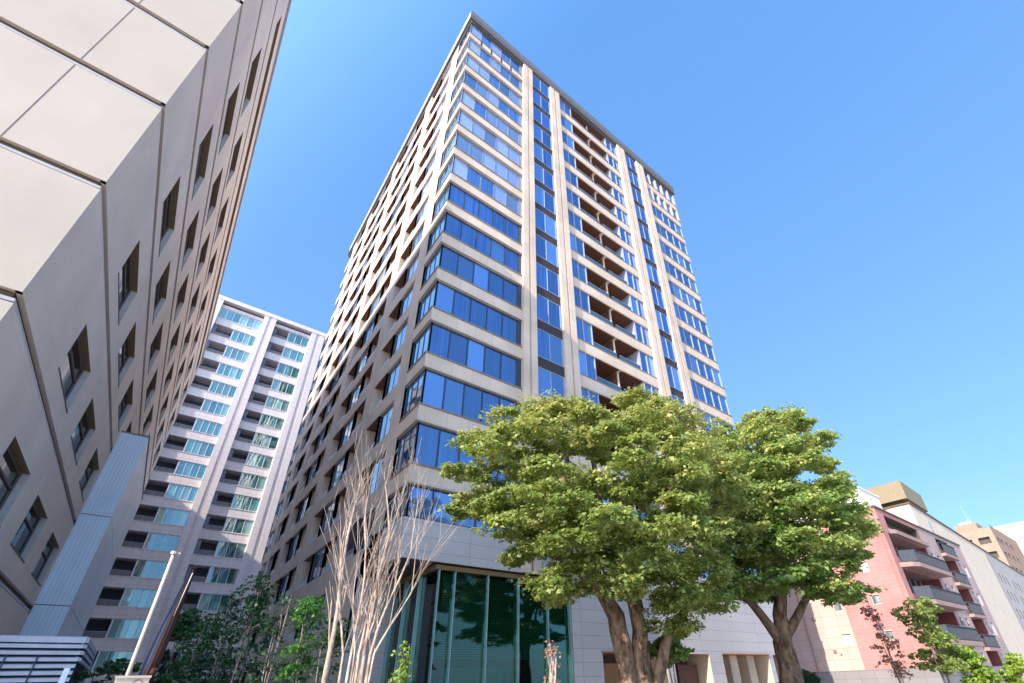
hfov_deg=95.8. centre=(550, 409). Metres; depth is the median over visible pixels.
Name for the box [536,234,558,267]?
strip window
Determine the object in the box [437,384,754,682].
maple tree
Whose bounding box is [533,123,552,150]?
strip window
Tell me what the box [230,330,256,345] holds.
window
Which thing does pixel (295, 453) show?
rear corner window
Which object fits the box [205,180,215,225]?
window
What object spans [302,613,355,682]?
young tree
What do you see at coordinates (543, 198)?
strip window
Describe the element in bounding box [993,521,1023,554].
apartment block
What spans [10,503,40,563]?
window
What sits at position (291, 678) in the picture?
side window
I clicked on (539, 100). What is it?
strip window
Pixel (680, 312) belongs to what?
wide window
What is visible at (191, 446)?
window
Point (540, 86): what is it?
strip window
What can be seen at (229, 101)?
window
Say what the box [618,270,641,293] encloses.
balcony window
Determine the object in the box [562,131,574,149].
balcony window
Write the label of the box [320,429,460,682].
bare tree
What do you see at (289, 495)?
side window
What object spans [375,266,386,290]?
side window
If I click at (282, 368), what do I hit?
window
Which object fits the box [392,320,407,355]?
side window
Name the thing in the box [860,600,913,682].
young tree
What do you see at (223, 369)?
window
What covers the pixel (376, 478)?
side window
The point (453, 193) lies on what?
corner window
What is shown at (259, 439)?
window
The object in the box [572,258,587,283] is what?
balcony window
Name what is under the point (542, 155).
strip window
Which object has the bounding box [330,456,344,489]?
side window
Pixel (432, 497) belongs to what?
corner window
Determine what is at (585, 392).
balcony window
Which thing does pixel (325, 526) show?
side window
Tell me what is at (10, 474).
window
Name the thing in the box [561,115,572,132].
balcony window
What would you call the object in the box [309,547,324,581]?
side window
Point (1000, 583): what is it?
cream building
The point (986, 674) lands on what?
shrub
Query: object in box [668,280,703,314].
wide window
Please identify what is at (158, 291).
window
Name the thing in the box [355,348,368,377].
side window
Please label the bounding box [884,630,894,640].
window
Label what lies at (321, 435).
side window
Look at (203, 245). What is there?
window
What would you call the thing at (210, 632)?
window
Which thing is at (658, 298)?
strip window
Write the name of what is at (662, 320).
strip window
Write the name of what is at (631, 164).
strip window
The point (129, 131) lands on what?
office building
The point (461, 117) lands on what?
corner window
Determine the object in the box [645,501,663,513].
balcony window
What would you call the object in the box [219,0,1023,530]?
sky
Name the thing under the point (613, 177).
balcony window
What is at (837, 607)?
window
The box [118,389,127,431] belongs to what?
window
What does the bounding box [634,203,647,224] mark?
strip window
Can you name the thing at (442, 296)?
corner window
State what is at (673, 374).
strip window
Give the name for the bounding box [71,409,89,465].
window
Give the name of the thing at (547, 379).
strip window
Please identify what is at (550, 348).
strip window
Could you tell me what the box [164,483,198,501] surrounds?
window
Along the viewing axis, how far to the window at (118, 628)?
53.12 m
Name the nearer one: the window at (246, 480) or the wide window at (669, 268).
the wide window at (669, 268)
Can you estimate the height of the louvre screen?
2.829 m
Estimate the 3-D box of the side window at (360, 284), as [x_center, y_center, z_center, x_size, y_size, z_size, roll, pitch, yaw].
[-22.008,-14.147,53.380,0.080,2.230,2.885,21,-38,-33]
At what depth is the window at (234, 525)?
64.03 m
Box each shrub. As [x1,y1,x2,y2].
[388,640,413,682]
[543,640,560,682]
[648,635,694,682]
[951,645,1001,682]
[996,652,1023,682]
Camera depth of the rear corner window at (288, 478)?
52.15 m
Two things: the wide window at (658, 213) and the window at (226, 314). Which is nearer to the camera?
the wide window at (658, 213)
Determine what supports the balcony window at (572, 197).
in the tower at (520, 234)
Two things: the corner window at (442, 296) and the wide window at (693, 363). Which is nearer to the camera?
the corner window at (442, 296)
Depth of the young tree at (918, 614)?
22.71 m
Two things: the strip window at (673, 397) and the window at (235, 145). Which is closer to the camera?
the window at (235, 145)
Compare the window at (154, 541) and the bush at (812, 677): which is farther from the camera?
the window at (154, 541)
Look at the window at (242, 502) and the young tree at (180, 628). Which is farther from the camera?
the window at (242, 502)
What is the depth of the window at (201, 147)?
22.26 m
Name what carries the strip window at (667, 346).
in the tower at (520, 234)
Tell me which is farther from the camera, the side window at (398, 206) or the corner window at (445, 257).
the side window at (398, 206)
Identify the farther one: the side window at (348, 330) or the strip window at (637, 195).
the strip window at (637, 195)
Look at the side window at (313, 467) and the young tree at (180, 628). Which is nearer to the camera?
the young tree at (180, 628)
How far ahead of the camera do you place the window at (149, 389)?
31.75 m
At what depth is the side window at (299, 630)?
28.88 m
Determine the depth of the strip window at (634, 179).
56.92 m
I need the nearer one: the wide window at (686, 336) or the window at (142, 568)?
the wide window at (686, 336)
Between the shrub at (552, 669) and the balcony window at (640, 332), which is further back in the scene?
the balcony window at (640, 332)
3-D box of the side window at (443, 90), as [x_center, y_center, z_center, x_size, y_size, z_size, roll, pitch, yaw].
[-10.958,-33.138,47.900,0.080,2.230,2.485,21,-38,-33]
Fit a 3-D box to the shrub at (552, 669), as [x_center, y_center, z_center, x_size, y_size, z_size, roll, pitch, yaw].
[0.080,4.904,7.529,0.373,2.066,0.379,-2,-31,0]
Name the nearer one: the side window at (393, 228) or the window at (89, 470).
the window at (89, 470)
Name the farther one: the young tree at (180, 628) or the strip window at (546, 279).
the strip window at (546, 279)
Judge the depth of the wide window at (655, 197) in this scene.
60.34 m
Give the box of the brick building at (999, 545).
[954,507,1023,576]
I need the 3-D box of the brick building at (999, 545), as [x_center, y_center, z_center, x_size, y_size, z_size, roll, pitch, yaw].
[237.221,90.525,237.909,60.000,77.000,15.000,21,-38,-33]
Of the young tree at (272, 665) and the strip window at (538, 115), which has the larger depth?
the strip window at (538, 115)
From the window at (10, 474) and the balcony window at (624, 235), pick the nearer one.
the window at (10, 474)
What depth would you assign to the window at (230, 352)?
73.47 m
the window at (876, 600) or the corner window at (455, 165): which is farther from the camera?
the window at (876, 600)
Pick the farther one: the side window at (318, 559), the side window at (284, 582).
the side window at (284, 582)
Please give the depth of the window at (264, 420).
72.47 m
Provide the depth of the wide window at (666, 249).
55.25 m
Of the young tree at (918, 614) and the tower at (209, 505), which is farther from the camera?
the tower at (209, 505)
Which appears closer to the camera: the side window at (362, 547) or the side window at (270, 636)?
the side window at (362, 547)
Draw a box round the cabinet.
[114,675,151,682]
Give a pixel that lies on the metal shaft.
(68, 597)
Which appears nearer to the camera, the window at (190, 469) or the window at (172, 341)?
the window at (172, 341)
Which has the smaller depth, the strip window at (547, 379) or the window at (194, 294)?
the strip window at (547, 379)
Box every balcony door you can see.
[893,546,902,556]
[906,578,921,593]
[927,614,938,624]
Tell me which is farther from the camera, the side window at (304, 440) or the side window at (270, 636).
the side window at (304, 440)
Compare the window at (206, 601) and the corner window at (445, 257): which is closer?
the corner window at (445, 257)
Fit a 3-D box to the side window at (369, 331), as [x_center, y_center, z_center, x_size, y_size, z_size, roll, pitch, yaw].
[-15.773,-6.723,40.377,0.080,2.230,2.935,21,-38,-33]
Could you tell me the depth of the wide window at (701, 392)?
45.11 m
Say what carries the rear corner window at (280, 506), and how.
in the tower at (520, 234)
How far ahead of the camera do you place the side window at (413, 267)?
34.72 m
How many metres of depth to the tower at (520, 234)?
33.94 m
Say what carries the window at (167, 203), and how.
in the office building at (129, 131)
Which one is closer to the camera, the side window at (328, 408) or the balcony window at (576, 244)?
the balcony window at (576, 244)
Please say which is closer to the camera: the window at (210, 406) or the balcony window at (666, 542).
the balcony window at (666, 542)
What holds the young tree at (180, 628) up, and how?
on the pavement
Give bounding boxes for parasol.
[138,566,196,682]
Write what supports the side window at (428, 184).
in the tower at (520, 234)
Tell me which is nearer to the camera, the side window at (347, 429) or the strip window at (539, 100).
the side window at (347, 429)
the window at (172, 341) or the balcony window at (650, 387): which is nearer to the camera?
the window at (172, 341)
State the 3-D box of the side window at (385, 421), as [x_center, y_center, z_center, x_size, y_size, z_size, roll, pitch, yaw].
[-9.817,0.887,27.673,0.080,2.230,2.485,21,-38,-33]
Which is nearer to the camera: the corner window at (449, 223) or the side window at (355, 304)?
the corner window at (449, 223)
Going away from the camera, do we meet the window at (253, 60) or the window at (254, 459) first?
the window at (253, 60)
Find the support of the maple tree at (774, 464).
on the planting bed
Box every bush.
[73,658,141,682]
[778,669,820,682]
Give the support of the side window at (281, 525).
in the tower at (520, 234)
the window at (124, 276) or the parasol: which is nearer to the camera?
the parasol
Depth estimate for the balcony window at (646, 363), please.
40.05 m
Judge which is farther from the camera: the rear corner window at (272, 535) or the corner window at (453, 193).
the rear corner window at (272, 535)
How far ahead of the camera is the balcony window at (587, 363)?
34.37 m
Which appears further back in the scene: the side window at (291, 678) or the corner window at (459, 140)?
the corner window at (459, 140)
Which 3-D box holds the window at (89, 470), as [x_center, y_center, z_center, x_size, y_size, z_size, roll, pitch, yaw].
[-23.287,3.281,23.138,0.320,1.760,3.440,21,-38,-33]
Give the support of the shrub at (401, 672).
on the planting bed
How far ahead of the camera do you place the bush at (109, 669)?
11.64 m
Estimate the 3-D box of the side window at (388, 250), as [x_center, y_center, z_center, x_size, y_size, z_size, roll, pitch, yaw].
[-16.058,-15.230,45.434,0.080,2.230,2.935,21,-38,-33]
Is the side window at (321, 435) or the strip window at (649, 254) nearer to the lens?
the side window at (321, 435)
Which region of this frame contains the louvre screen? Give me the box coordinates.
[0,635,96,682]
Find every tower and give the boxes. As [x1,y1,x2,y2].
[82,294,326,682]
[232,10,778,682]
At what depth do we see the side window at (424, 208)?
38.12 m
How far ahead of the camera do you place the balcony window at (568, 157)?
47.95 m
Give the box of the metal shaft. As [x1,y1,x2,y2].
[19,431,149,642]
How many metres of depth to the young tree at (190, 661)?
11.63 m
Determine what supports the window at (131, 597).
in the tower at (209, 505)
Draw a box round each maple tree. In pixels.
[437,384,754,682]
[697,402,886,682]
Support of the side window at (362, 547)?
in the tower at (520, 234)
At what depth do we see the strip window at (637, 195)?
55.21 m
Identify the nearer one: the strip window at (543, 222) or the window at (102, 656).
the strip window at (543, 222)
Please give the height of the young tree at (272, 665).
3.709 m
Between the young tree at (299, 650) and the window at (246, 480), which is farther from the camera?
the window at (246, 480)
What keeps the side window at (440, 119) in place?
in the tower at (520, 234)
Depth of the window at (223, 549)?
62.35 m
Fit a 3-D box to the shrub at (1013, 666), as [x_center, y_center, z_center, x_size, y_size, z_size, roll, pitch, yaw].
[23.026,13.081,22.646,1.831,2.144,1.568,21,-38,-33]
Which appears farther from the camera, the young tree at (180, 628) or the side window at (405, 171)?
the side window at (405, 171)
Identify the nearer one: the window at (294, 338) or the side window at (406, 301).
the side window at (406, 301)
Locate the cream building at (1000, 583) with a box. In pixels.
[782,480,1023,677]
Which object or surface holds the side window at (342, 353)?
in the tower at (520, 234)
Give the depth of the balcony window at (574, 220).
42.84 m
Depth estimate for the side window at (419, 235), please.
36.43 m
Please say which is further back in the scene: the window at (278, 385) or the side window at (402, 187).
the window at (278, 385)
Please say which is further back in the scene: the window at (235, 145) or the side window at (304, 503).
the side window at (304, 503)
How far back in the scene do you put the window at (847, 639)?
41.77 m
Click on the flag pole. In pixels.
(145, 628)
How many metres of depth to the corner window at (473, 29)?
47.84 m
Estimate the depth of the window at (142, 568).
56.51 m
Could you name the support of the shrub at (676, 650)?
on the planting bed
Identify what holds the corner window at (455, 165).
in the tower at (520, 234)
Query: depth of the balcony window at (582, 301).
37.78 m
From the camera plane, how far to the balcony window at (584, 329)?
36.07 m
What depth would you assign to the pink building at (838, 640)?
42.58 m
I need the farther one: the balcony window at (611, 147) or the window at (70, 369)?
the balcony window at (611, 147)
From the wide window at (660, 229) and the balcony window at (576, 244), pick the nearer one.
the balcony window at (576, 244)
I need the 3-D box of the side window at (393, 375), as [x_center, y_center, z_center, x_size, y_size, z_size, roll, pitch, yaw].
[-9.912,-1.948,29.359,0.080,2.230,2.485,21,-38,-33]
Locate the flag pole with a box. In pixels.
[125,551,180,675]
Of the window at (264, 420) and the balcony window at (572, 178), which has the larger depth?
the window at (264, 420)
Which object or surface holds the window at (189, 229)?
in the office building at (129, 131)
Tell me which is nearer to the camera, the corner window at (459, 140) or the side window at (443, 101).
the corner window at (459, 140)
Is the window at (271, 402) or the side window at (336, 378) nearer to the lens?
the side window at (336, 378)
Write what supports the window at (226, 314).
in the tower at (209, 505)
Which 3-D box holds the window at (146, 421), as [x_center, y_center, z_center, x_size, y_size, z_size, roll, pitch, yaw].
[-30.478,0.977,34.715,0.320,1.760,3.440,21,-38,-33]
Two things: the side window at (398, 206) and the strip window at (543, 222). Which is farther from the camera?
the side window at (398, 206)
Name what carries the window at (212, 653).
in the tower at (209, 505)
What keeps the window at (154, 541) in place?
in the tower at (209, 505)
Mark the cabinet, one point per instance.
(134, 679)
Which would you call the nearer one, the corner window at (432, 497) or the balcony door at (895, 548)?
the corner window at (432, 497)
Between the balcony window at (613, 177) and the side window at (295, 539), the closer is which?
the side window at (295, 539)
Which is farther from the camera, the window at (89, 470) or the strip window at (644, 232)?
the strip window at (644, 232)
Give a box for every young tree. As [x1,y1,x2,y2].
[152,608,202,682]
[157,609,224,682]
[187,584,253,682]
[214,574,279,682]
[237,593,303,682]
[271,595,327,682]
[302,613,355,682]
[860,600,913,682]
[890,596,973,682]
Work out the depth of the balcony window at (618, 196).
51.89 m
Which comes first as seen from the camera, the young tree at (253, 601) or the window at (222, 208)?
the young tree at (253, 601)
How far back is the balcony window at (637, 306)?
43.41 m
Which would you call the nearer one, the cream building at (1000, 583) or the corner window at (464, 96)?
the corner window at (464, 96)
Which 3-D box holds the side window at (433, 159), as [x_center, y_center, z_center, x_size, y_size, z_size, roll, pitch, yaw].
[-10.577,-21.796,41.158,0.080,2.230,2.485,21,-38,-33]
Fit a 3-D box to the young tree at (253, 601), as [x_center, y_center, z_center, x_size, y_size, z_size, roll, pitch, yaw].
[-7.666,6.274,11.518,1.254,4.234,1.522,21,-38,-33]
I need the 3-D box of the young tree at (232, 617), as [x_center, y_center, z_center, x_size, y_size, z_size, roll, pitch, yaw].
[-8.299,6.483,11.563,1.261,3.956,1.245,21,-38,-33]
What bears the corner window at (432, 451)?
in the tower at (520, 234)
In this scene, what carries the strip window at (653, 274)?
in the tower at (520, 234)
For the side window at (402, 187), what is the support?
in the tower at (520, 234)
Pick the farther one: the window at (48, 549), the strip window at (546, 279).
the strip window at (546, 279)
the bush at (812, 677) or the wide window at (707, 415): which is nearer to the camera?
the bush at (812, 677)
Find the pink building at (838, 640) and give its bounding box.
[785,470,1015,682]
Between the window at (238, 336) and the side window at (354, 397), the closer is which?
the side window at (354, 397)
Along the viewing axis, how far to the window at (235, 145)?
29.84 m
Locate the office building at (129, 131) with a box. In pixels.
[0,0,291,634]
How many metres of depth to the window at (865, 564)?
42.37 m
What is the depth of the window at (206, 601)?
58.87 m
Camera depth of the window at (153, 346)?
27.91 m
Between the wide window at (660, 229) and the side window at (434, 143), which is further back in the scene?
the wide window at (660, 229)
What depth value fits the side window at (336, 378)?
47.08 m
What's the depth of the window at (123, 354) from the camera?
22.02 m
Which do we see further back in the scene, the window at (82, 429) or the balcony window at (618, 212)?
the balcony window at (618, 212)
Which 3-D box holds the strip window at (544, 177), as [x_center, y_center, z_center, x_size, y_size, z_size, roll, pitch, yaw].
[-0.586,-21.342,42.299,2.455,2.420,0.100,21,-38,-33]
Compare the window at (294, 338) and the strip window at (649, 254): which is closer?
the strip window at (649, 254)
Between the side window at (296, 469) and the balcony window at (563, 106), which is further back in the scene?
the balcony window at (563, 106)
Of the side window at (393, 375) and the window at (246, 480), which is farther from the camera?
the window at (246, 480)
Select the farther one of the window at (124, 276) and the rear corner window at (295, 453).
the rear corner window at (295, 453)
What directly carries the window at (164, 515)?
in the tower at (209, 505)
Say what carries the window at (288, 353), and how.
in the tower at (209, 505)
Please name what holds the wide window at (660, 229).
in the tower at (520, 234)
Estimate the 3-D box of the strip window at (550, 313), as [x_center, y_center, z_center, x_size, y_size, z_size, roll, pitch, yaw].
[-0.111,-7.165,33.871,2.455,2.420,0.100,21,-38,-33]
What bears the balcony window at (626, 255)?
in the tower at (520, 234)
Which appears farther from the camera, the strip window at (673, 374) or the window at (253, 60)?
the strip window at (673, 374)
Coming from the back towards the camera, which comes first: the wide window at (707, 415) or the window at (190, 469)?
the window at (190, 469)
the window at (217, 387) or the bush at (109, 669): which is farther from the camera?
the window at (217, 387)
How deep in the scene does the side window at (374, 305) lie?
42.46 m
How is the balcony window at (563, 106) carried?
in the tower at (520, 234)
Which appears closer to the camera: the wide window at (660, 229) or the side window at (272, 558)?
the side window at (272, 558)
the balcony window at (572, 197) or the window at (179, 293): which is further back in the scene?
the balcony window at (572, 197)
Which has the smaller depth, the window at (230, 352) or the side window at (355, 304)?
the side window at (355, 304)
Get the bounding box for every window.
[0,446,21,527]
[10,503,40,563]
[31,539,53,586]
[58,336,82,413]
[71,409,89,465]
[79,458,93,501]
[91,651,133,671]
[105,618,145,638]
[118,253,131,325]
[118,335,128,387]
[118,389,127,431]
[118,588,157,607]
[130,559,168,578]
[142,532,180,551]
[143,414,148,430]
[145,380,151,407]
[148,334,156,373]
[153,273,163,320]
[153,507,189,525]
[159,190,171,255]
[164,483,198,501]
[168,334,174,361]
[173,460,206,478]
[174,285,182,320]
[179,652,213,670]
[181,223,191,270]
[183,439,215,456]
[188,294,194,320]
[192,136,205,198]
[192,418,222,435]
[192,622,219,639]
[195,245,203,280]
[197,593,230,611]
[200,399,230,415]
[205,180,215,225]
[205,566,238,584]
[208,380,237,397]
[214,208,222,243]
[214,541,246,558]
[216,363,243,379]
[217,308,261,330]
[218,95,231,154]
[222,517,253,534]
[223,346,249,362]
[226,145,235,186]
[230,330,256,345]
[230,494,260,511]
[238,472,266,489]
[241,60,253,115]
[245,452,273,468]
[252,432,278,448]
[258,414,284,429]
[265,396,289,411]
[265,556,273,579]
[266,619,276,647]
[267,531,274,551]
[270,379,294,394]
[275,523,282,543]
[276,362,299,378]
[276,501,282,519]
[278,574,288,600]
[281,347,304,362]
[284,473,290,490]
[284,491,291,510]
[286,332,308,346]
[286,668,293,682]
[287,532,299,561]
[291,447,297,464]
[292,462,299,480]
[297,602,310,637]
[298,495,308,520]
[300,435,306,451]
[307,460,317,484]
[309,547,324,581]
[315,428,325,451]
[320,499,335,534]
[323,399,332,420]
[330,371,339,392]
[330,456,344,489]
[337,346,345,365]
[339,416,353,448]
[343,322,351,341]
[348,382,360,410]
[350,299,357,316]
[355,279,362,295]
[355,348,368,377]
[356,511,375,553]
[363,319,374,344]
[367,454,384,496]
[369,292,380,316]
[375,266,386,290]
[376,403,393,443]
[381,242,391,265]
[385,360,400,396]
[385,484,510,532]
[386,220,396,242]
[391,201,400,221]
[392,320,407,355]
[394,422,520,484]
[395,182,404,202]
[399,164,408,184]
[399,285,413,317]
[403,368,520,424]
[405,254,418,284]
[410,321,520,387]
[411,225,423,253]
[416,198,428,225]
[417,281,520,344]
[421,174,432,199]
[423,244,520,307]
[425,151,436,176]
[429,132,439,154]
[429,211,521,273]
[432,113,442,135]
[433,182,521,243]
[436,96,445,116]
[438,156,521,215]
[439,79,448,99]
[442,132,521,190]
[446,110,521,166]
[449,90,521,145]
[452,71,521,125]
[455,54,521,107]
[457,39,521,90]
[460,24,521,74]
[533,75,549,99]
[533,90,550,115]
[533,106,551,132]
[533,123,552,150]
[534,142,553,170]
[534,162,554,192]
[535,184,555,215]
[535,208,557,240]
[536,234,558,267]
[536,262,560,297]
[537,294,562,330]
[537,328,564,367]
[538,366,565,397]
[559,99,570,115]
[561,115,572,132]
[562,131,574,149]
[563,148,576,168]
[565,167,577,187]
[566,187,580,209]
[568,209,582,231]
[570,233,584,256]
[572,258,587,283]
[574,286,590,312]
[576,316,593,344]
[578,350,596,379]
[581,387,598,406]
[601,138,616,155]
[604,153,619,171]
[605,170,622,188]
[608,187,625,206]
[610,206,629,226]
[613,226,633,247]
[615,247,636,268]
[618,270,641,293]
[621,295,645,318]
[623,321,650,346]
[625,154,637,173]
[626,350,656,377]
[628,170,640,189]
[631,186,643,206]
[631,382,659,396]
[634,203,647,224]
[638,222,651,243]
[642,242,656,264]
[644,172,675,205]
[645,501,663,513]
[646,263,660,286]
[647,187,679,220]
[650,285,665,309]
[651,204,682,236]
[655,221,687,254]
[655,309,670,335]
[659,240,692,272]
[660,335,676,362]
[663,259,697,292]
[664,542,686,560]
[665,363,682,392]
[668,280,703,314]
[671,394,688,423]
[673,302,709,336]
[678,326,715,360]
[684,351,722,386]
[690,379,729,414]
[697,408,733,438]
[833,604,842,611]
[840,633,853,645]
[861,560,869,572]
[869,594,881,604]
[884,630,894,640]

